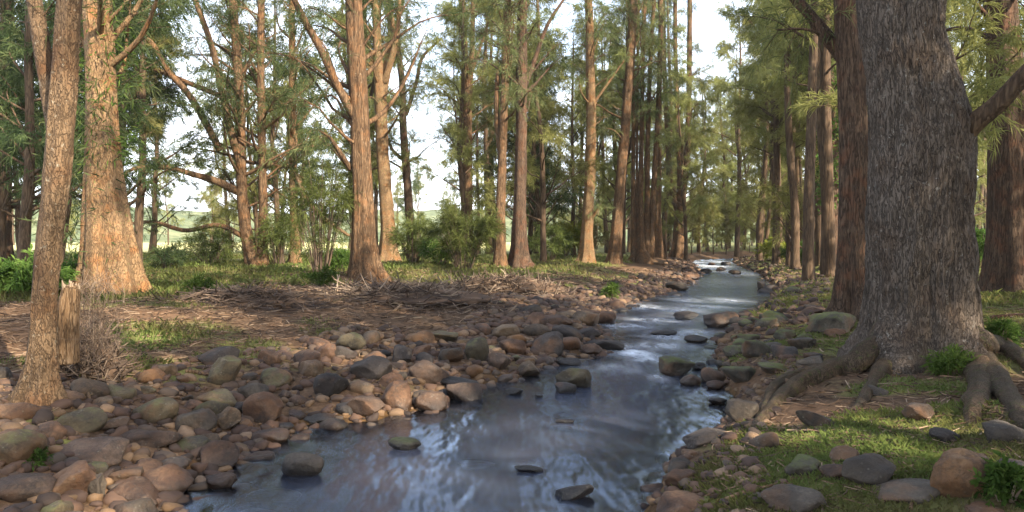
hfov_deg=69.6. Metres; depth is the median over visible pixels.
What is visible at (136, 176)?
river oak
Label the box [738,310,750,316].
rock
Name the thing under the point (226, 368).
rock
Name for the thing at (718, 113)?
river oak
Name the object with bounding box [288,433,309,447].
rock
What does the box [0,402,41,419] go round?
rock
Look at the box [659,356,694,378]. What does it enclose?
rock
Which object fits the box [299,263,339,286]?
weed
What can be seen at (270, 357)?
rock
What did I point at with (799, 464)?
rock
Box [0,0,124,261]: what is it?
river oak
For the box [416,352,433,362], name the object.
rock
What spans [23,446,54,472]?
weed
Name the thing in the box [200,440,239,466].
rock
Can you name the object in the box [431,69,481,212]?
river oak
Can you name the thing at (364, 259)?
river oak
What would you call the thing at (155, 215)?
river oak
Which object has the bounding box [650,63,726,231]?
river oak
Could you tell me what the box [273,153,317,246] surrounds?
river oak
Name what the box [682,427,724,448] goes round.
rock
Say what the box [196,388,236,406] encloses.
rock
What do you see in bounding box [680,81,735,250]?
river oak
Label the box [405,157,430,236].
river oak
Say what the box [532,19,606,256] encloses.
river oak
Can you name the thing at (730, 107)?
river oak
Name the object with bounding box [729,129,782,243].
river oak
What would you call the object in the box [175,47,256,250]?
river oak
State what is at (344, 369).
rock
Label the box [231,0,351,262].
river oak
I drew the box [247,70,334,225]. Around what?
river oak
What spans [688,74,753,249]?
river oak
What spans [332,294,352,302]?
branch
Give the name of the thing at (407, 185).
river oak
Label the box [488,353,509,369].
rock
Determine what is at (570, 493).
rock
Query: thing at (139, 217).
river oak
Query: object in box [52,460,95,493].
rock
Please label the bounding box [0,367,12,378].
rock
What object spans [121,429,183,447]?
rock
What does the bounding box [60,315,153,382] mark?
twig heap
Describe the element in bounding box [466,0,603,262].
river oak
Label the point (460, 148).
river oak
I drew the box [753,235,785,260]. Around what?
bush
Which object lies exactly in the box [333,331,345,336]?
rock
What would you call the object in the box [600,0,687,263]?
river oak
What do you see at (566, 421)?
rock
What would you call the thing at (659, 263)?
log
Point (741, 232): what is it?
river oak
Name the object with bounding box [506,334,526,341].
rock
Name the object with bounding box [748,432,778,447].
rock
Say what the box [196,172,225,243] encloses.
river oak
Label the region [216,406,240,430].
rock
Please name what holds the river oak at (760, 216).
on the ground at (626, 426)
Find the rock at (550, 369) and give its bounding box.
[542,365,557,373]
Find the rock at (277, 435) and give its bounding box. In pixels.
[251,428,289,444]
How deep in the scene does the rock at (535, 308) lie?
14.52 m
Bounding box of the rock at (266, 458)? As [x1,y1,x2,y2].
[243,451,275,465]
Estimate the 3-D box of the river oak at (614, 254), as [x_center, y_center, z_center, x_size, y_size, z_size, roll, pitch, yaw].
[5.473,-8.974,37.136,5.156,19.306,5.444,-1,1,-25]
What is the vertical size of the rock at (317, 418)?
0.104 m
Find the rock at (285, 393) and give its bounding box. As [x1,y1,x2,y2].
[278,390,291,397]
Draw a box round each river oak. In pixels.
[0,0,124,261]
[0,0,134,204]
[0,0,135,408]
[0,0,163,264]
[0,0,210,264]
[0,2,191,203]
[6,0,136,259]
[11,59,81,249]
[11,174,37,244]
[18,0,228,296]
[23,2,226,217]
[68,202,78,244]
[70,203,80,243]
[81,42,176,141]
[117,0,204,261]
[118,0,341,265]
[125,90,203,252]
[128,33,200,254]
[148,170,185,244]
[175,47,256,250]
[181,0,342,265]
[182,0,288,222]
[186,29,298,244]
[194,170,230,240]
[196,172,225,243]
[199,151,235,223]
[208,0,301,258]
[226,196,239,243]
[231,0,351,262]
[232,49,334,217]
[241,0,493,282]
[244,73,280,205]
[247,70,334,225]
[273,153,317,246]
[276,29,340,250]
[281,0,443,252]
[306,0,409,139]
[308,170,341,242]
[309,7,398,183]
[321,0,431,261]
[322,116,392,229]
[324,23,404,245]
[324,48,375,224]
[334,149,379,222]
[342,0,456,257]
[342,86,399,194]
[342,89,400,207]
[379,168,403,239]
[393,0,500,257]
[393,163,432,225]
[404,0,514,255]
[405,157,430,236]
[421,0,499,179]
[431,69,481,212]
[439,50,510,203]
[439,184,456,214]
[441,62,496,253]
[445,0,551,267]
[445,1,543,254]
[450,2,514,251]
[452,0,580,268]
[465,1,562,219]
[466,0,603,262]
[472,40,536,202]
[475,175,483,216]
[478,52,514,187]
[482,29,583,240]
[489,46,584,254]
[505,117,563,229]
[508,6,567,253]
[510,66,554,251]
[526,48,606,252]
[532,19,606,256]
[546,0,644,218]
[547,141,567,220]
[558,144,596,223]
[559,0,635,262]
[559,30,669,252]
[565,0,687,264]
[567,17,668,223]
[575,155,608,244]
[578,0,675,257]
[578,152,611,224]
[594,99,638,220]
[594,193,609,240]
[595,67,661,253]
[595,165,612,236]
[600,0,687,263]
[600,175,626,231]
[607,40,672,251]
[617,90,665,204]
[626,112,674,222]
[639,0,684,258]
[642,0,697,256]
[643,67,717,260]
[647,0,720,258]
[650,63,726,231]
[661,109,691,251]
[661,119,719,241]
[662,106,706,216]
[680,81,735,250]
[681,77,743,251]
[687,111,728,246]
[687,179,717,239]
[687,202,701,253]
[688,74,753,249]
[689,208,711,254]
[696,0,769,256]
[700,194,724,254]
[701,128,742,220]
[703,0,806,263]
[705,0,832,265]
[711,105,749,247]
[711,180,734,248]
[713,0,832,280]
[716,137,755,240]
[717,85,769,244]
[717,199,733,254]
[720,149,802,241]
[723,1,783,193]
[723,78,772,249]
[724,0,768,256]
[724,196,750,248]
[728,40,804,257]
[729,6,770,260]
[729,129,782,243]
[731,0,784,258]
[731,0,835,276]
[731,36,804,223]
[733,0,867,320]
[733,172,753,245]
[738,14,838,253]
[740,190,750,241]
[741,210,756,252]
[746,26,804,242]
[748,15,807,255]
[751,0,1023,456]
[751,12,803,193]
[752,204,772,241]
[757,45,805,189]
[760,0,1023,172]
[761,0,833,268]
[763,0,837,265]
[768,3,833,271]
[769,0,867,270]
[803,17,961,60]
[806,0,835,81]
[945,0,979,72]
[945,0,1023,293]
[945,2,986,215]
[947,0,1023,154]
[947,1,979,106]
[953,44,986,226]
[972,39,985,228]
[974,51,1023,218]
[975,139,986,227]
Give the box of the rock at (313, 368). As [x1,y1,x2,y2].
[298,359,323,376]
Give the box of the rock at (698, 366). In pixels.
[693,362,705,370]
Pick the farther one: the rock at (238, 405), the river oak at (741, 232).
the river oak at (741, 232)
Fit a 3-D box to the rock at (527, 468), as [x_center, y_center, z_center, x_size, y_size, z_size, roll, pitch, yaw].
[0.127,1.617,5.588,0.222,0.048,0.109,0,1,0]
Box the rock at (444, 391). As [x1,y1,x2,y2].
[438,389,448,396]
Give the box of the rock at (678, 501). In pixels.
[656,490,704,511]
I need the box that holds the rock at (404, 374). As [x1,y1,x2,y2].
[399,372,406,379]
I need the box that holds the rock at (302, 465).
[281,452,323,478]
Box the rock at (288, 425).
[278,422,293,429]
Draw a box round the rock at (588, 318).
[571,310,599,325]
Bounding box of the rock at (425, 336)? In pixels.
[404,330,434,342]
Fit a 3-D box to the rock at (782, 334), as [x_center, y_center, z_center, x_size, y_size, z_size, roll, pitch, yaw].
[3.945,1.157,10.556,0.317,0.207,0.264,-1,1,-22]
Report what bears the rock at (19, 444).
on the ground at (626, 426)
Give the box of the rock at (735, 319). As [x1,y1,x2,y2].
[729,316,741,323]
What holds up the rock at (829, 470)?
on the ground at (626, 426)
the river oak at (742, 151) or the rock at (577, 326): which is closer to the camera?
the rock at (577, 326)
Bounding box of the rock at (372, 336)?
[363,330,379,343]
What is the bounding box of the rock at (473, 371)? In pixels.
[466,364,483,377]
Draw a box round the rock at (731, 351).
[722,345,741,357]
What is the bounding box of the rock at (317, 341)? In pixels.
[306,337,329,345]
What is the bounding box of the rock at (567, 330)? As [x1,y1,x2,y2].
[551,324,582,341]
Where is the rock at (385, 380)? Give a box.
[378,372,403,386]
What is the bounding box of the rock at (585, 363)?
[576,359,588,368]
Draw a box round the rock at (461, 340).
[455,338,469,343]
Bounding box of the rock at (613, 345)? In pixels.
[587,339,624,351]
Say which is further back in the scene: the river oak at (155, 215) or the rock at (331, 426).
the river oak at (155, 215)
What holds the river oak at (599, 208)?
on the ground at (626, 426)
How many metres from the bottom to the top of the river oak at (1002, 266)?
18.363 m
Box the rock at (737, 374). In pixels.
[722,366,755,382]
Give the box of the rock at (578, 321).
[572,318,581,324]
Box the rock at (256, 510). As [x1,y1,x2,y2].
[241,508,274,511]
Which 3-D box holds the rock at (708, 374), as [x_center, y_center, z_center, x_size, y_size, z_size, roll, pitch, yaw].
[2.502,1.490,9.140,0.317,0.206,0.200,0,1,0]
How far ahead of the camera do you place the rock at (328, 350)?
8.96 m
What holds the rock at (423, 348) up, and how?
on the ground at (626, 426)
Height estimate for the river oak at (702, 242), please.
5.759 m
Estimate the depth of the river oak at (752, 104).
40.81 m
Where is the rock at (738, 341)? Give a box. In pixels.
[732,338,745,344]
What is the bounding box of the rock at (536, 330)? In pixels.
[523,324,550,336]
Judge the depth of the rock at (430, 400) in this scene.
7.55 m
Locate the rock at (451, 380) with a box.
[440,376,478,385]
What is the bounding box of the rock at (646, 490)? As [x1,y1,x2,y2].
[639,483,662,498]
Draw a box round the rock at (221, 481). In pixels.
[206,472,237,490]
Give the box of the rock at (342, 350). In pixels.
[335,346,353,355]
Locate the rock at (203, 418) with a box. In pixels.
[175,408,216,430]
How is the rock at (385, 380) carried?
on the ground at (626, 426)
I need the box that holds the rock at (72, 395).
[66,391,83,400]
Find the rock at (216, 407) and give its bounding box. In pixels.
[191,400,230,414]
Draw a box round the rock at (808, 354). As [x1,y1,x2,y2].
[803,352,822,357]
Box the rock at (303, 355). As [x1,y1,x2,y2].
[293,349,321,366]
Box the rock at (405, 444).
[388,436,420,451]
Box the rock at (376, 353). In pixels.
[363,351,386,358]
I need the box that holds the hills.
[13,193,976,242]
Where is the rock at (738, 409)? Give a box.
[725,398,758,422]
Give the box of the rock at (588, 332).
[579,327,600,337]
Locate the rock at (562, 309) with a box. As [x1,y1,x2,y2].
[557,308,568,311]
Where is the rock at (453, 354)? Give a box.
[438,347,463,361]
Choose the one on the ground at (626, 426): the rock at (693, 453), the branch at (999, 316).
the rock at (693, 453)
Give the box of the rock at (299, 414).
[289,409,306,419]
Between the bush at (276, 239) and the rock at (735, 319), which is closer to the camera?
the rock at (735, 319)
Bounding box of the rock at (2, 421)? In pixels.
[0,419,12,425]
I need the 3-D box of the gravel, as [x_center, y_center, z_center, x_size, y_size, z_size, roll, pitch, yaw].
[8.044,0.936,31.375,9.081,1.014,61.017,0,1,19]
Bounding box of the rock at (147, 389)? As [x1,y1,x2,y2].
[140,386,155,393]
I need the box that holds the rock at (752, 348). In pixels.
[741,340,771,357]
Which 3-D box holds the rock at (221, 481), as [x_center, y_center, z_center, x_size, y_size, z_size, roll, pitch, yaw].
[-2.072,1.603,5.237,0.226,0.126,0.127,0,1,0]
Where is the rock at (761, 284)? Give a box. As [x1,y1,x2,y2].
[757,281,765,289]
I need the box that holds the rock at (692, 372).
[689,361,706,374]
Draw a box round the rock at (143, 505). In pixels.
[113,498,158,511]
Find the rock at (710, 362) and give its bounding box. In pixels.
[706,359,714,367]
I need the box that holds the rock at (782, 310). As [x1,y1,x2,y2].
[777,308,787,313]
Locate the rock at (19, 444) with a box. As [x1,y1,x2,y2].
[0,429,46,464]
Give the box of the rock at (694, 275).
[683,272,698,278]
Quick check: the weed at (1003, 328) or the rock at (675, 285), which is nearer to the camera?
the weed at (1003, 328)
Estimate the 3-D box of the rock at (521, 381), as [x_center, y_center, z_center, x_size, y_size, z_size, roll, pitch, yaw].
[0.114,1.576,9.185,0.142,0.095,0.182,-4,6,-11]
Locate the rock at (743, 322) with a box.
[737,319,752,326]
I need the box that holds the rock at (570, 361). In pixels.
[558,357,581,366]
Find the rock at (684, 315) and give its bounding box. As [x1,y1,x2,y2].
[673,311,698,320]
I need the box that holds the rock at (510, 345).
[498,338,525,354]
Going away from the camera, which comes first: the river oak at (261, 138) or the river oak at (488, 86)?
the river oak at (261, 138)
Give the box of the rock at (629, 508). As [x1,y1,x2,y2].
[626,499,648,511]
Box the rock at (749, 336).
[737,334,759,339]
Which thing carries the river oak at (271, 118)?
on the ground at (626, 426)
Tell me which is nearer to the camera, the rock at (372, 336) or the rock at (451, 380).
the rock at (451, 380)
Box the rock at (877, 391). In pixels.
[868,384,888,395]
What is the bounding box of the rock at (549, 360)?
[537,356,553,364]
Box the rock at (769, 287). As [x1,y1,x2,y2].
[764,285,776,290]
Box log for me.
[653,262,675,267]
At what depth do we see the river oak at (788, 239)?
37.23 m
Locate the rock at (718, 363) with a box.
[714,360,723,367]
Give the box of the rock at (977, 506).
[964,501,1004,511]
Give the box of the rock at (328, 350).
[317,343,335,358]
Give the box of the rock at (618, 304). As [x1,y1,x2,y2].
[608,300,625,308]
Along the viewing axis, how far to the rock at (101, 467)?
5.01 m
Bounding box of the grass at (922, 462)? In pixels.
[0,250,1023,511]
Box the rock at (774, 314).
[762,310,787,322]
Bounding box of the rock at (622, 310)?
[615,308,627,311]
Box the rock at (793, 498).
[761,484,826,511]
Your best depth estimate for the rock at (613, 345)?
11.60 m
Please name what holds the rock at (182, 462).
on the ground at (626, 426)
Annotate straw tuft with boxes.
[58,262,130,378]
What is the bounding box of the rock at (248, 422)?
[238,419,252,426]
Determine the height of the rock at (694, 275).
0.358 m
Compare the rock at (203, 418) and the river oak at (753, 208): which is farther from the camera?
the river oak at (753, 208)
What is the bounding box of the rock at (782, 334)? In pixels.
[773,329,795,339]
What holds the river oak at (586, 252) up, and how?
on the ground at (626, 426)
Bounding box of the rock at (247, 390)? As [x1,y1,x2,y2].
[237,383,268,397]
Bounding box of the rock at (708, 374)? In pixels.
[701,367,725,382]
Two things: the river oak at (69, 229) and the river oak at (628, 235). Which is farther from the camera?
the river oak at (69, 229)
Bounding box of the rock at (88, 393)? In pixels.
[82,373,90,397]
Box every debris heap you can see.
[151,279,339,314]
[297,271,529,315]
[440,266,589,298]
[597,276,630,286]
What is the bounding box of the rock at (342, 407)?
[336,401,352,414]
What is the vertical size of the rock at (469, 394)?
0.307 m
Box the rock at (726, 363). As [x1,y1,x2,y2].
[722,361,730,365]
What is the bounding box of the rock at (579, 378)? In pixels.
[555,368,591,391]
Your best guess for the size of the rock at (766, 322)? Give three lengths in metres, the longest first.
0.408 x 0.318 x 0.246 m
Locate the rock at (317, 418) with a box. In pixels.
[303,413,336,423]
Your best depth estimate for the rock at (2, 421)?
5.42 m
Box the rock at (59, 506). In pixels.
[40,500,73,511]
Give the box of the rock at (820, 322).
[805,311,855,332]
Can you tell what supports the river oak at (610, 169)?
on the ground at (626, 426)
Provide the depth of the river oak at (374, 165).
43.05 m
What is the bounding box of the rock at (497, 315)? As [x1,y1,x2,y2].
[494,313,503,317]
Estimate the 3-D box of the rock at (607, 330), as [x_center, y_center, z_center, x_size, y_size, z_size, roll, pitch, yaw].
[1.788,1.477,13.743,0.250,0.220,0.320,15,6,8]
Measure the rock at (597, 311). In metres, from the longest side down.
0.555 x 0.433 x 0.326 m
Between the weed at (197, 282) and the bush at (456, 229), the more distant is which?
the bush at (456, 229)
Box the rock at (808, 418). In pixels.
[795,410,835,426]
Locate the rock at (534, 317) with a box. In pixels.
[526,312,544,323]
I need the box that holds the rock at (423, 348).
[412,344,430,353]
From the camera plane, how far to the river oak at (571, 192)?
104.03 m
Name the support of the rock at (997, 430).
on the ground at (626, 426)
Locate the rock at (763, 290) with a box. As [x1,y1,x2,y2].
[758,288,773,292]
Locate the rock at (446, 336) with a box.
[432,330,457,341]
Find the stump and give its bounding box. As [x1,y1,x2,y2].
[57,280,80,365]
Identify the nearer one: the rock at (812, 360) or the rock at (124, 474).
the rock at (124, 474)
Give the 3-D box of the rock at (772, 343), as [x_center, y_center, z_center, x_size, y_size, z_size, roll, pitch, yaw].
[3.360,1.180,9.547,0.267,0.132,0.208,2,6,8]
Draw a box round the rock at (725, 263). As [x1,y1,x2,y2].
[721,262,730,264]
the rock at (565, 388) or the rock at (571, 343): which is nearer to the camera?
the rock at (565, 388)
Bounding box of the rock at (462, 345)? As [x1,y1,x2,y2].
[457,343,465,349]
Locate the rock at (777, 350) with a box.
[771,344,797,358]
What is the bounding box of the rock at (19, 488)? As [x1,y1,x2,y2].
[0,473,56,502]
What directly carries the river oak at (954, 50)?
on the ground at (626, 426)
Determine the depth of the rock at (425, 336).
10.32 m
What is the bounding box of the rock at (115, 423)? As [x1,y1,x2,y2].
[101,416,129,430]
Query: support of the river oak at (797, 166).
on the ground at (626, 426)
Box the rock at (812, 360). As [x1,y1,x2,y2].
[796,355,822,365]
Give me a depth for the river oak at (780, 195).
35.32 m
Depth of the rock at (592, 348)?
11.13 m
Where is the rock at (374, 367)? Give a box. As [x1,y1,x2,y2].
[350,355,392,379]
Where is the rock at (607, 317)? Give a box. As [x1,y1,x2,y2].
[598,311,615,323]
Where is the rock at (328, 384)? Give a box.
[313,372,348,396]
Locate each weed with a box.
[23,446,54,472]
[179,272,217,291]
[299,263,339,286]
[598,281,620,298]
[920,343,981,376]
[969,449,1023,509]
[984,316,1023,346]
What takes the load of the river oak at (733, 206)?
on the ground at (626, 426)
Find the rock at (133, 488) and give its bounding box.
[106,476,158,507]
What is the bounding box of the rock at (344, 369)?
[336,367,349,374]
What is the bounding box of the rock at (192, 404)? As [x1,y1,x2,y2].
[183,399,202,409]
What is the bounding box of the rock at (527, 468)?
[514,465,542,472]
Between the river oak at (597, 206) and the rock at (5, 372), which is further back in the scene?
the river oak at (597, 206)
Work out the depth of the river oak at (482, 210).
121.37 m
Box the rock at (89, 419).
[57,407,107,432]
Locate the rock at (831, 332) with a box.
[824,328,845,337]
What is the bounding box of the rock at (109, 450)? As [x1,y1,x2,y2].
[53,436,129,466]
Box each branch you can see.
[114,318,191,321]
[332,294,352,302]
[385,305,404,316]
[990,313,1023,318]
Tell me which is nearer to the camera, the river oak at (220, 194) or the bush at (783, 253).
the bush at (783, 253)
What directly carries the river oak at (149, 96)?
on the ground at (626, 426)
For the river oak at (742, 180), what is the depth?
97.99 m
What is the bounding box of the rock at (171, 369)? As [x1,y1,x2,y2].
[158,364,177,374]
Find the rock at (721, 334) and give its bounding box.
[713,332,726,336]
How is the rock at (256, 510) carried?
in the water
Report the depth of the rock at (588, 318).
14.46 m
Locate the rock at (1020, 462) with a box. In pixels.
[997,458,1023,465]
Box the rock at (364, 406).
[346,396,385,416]
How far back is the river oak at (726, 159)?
84.90 m
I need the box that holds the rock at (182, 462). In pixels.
[162,457,191,468]
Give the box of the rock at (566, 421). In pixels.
[555,419,573,423]
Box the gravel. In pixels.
[0,255,830,511]
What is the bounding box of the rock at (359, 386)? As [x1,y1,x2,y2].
[349,379,374,394]
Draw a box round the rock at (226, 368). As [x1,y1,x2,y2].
[207,355,241,384]
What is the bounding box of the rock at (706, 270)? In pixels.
[700,268,711,272]
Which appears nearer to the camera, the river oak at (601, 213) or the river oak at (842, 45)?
the river oak at (842, 45)
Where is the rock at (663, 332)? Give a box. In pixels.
[651,329,677,335]
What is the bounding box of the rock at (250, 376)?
[242,372,257,380]
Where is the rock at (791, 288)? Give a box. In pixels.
[784,286,800,292]
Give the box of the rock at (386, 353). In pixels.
[379,350,390,356]
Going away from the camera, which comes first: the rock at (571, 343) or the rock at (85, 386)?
the rock at (85, 386)
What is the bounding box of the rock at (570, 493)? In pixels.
[555,484,593,501]
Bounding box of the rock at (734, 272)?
[728,270,740,274]
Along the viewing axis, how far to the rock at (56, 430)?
5.38 m
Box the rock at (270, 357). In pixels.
[257,349,281,365]
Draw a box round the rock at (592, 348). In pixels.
[581,343,602,354]
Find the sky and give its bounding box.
[13,0,1022,212]
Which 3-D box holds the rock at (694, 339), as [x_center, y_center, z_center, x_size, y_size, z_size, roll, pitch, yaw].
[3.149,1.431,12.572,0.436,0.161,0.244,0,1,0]
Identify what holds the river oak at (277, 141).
on the ground at (626, 426)
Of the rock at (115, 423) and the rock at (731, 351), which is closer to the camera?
the rock at (115, 423)
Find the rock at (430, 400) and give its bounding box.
[414,390,446,412]
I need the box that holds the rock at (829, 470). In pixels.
[819,464,842,478]
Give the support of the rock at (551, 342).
on the ground at (626, 426)
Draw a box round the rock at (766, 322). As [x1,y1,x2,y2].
[755,317,779,327]
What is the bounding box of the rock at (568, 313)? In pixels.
[555,310,575,318]
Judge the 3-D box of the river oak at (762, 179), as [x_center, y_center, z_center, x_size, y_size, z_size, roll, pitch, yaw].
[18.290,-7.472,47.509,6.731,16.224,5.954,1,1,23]
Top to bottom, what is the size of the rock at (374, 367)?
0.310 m
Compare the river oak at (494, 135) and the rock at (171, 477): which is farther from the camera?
the river oak at (494, 135)
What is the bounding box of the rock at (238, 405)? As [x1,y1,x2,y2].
[234,402,242,412]
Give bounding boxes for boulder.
[930,448,988,497]
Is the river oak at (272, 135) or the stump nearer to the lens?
the stump
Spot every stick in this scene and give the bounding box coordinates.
[185,369,208,375]
[725,475,799,498]
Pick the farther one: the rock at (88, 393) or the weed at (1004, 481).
the rock at (88, 393)
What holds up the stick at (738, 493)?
on the ground at (626, 426)
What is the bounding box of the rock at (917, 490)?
[871,478,940,504]
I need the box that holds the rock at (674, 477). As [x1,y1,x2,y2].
[664,469,697,487]
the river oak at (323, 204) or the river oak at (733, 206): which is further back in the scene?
the river oak at (323, 204)
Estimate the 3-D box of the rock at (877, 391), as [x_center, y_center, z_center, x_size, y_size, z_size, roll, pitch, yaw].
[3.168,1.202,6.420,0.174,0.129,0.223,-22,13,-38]
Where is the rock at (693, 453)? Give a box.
[681,449,697,456]
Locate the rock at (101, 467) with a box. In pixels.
[88,461,108,473]
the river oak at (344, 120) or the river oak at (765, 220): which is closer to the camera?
the river oak at (344, 120)
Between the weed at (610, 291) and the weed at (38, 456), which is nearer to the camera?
the weed at (38, 456)
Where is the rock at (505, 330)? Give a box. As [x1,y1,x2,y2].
[491,324,519,337]
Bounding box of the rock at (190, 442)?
[176,435,210,451]
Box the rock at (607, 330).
[602,329,613,334]
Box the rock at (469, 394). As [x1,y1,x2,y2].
[446,382,482,407]
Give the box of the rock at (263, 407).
[242,391,282,423]
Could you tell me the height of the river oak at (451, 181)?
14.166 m
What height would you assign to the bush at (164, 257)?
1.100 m
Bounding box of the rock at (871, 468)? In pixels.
[841,453,895,485]
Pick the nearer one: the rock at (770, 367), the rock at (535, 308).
the rock at (770, 367)
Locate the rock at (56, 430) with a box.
[38,420,67,439]
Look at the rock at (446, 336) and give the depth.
10.53 m
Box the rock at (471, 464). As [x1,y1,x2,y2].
[457,460,494,468]
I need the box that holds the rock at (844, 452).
[829,445,859,461]
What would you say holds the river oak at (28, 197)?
on the ground at (626, 426)
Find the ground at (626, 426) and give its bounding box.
[0,242,1023,511]
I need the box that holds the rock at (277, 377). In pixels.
[260,367,291,387]
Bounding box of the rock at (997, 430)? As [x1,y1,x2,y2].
[981,420,1023,443]
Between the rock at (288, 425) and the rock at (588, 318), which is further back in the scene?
the rock at (588, 318)
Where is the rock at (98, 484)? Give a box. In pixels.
[87,473,106,494]
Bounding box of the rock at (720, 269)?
[716,267,725,270]
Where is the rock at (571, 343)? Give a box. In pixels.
[563,336,580,349]
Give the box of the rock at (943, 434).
[929,427,961,442]
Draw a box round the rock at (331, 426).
[319,418,347,434]
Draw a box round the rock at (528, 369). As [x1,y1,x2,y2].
[517,361,539,377]
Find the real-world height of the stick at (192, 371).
0.076 m
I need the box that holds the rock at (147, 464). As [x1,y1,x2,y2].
[137,458,162,471]
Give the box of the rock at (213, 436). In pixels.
[201,433,220,440]
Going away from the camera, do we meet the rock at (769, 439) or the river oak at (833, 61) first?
the rock at (769, 439)
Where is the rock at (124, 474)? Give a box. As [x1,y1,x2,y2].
[108,466,143,483]
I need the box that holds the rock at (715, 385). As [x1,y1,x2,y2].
[706,380,725,390]
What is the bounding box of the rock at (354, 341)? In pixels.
[336,332,365,349]
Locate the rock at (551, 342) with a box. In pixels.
[531,331,563,355]
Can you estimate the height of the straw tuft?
1.024 m
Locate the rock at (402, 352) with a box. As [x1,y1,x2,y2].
[392,344,411,361]
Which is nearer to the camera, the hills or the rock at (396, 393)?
the rock at (396, 393)
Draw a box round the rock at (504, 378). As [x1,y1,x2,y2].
[497,374,512,382]
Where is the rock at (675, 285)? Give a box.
[665,281,688,289]
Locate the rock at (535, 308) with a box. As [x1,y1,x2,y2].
[522,304,541,311]
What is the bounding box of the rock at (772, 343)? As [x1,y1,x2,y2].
[765,342,781,346]
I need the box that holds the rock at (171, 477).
[141,463,193,492]
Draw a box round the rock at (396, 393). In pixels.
[381,380,411,410]
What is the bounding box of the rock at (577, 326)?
[570,323,583,328]
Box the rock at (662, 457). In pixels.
[656,451,673,463]
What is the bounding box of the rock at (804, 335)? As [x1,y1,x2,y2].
[796,334,811,337]
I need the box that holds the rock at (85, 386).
[70,378,109,398]
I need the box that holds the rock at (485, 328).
[474,323,491,334]
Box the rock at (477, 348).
[465,337,488,360]
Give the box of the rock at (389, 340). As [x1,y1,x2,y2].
[381,338,391,343]
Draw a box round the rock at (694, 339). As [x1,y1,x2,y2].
[684,335,707,342]
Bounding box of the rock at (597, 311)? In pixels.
[584,309,600,313]
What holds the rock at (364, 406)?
on the ground at (626, 426)
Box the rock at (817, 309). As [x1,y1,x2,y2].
[801,307,824,312]
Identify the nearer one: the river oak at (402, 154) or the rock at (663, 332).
the rock at (663, 332)
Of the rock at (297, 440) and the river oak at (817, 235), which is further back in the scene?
the river oak at (817, 235)
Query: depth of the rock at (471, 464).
5.85 m
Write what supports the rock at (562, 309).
on the ground at (626, 426)
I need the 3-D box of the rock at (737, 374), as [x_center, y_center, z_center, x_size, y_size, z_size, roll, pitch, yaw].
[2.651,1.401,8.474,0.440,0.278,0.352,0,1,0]
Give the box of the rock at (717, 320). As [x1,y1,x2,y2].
[703,311,738,329]
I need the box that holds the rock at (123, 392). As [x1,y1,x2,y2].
[108,384,136,399]
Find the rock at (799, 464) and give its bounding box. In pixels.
[784,454,820,476]
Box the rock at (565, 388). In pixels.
[555,382,575,394]
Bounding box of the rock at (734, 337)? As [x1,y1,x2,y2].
[731,333,741,340]
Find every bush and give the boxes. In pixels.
[0,243,79,294]
[61,252,77,282]
[143,241,190,268]
[169,222,247,265]
[250,204,307,264]
[270,153,363,272]
[323,247,349,269]
[383,208,442,262]
[415,236,463,264]
[419,190,509,268]
[527,221,576,259]
[546,212,581,256]
[577,218,610,252]
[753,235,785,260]
[777,238,814,264]
[975,224,985,265]
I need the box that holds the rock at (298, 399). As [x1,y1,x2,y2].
[289,395,307,404]
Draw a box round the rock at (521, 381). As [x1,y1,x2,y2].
[518,378,525,385]
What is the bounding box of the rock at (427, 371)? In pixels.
[408,360,449,383]
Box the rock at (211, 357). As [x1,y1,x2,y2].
[198,346,239,364]
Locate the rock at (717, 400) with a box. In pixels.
[708,397,726,404]
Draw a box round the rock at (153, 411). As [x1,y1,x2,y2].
[132,397,178,423]
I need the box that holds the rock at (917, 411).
[901,402,934,420]
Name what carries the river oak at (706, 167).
on the ground at (626, 426)
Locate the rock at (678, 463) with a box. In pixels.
[668,457,690,471]
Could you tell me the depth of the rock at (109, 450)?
5.17 m
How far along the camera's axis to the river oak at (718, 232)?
83.59 m
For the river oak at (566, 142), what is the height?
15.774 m
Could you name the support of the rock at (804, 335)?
on the ground at (626, 426)
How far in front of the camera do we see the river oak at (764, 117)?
40.77 m
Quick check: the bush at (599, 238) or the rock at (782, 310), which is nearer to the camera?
the rock at (782, 310)
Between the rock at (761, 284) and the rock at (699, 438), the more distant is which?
the rock at (761, 284)
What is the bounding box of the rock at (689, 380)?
[680,374,700,386]
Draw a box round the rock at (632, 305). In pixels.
[626,304,639,306]
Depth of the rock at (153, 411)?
6.19 m
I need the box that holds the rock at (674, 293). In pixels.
[667,292,681,294]
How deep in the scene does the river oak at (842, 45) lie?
11.58 m
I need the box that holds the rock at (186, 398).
[182,395,193,400]
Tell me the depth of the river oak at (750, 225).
75.37 m
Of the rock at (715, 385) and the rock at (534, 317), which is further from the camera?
the rock at (534, 317)
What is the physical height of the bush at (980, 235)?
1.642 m
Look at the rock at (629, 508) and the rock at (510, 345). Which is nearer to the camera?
the rock at (629, 508)
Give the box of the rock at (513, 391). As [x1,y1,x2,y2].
[505,387,522,395]
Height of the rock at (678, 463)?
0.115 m
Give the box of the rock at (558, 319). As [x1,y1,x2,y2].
[539,315,572,324]
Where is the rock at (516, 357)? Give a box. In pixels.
[512,355,521,360]
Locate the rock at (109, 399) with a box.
[92,395,112,403]
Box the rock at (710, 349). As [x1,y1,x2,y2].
[702,344,716,353]
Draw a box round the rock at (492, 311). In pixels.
[487,308,497,314]
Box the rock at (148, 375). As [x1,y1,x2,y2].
[137,368,165,382]
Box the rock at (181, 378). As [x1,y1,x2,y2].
[176,375,188,381]
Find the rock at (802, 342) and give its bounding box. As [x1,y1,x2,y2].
[787,337,816,348]
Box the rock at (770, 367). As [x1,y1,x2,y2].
[757,362,787,373]

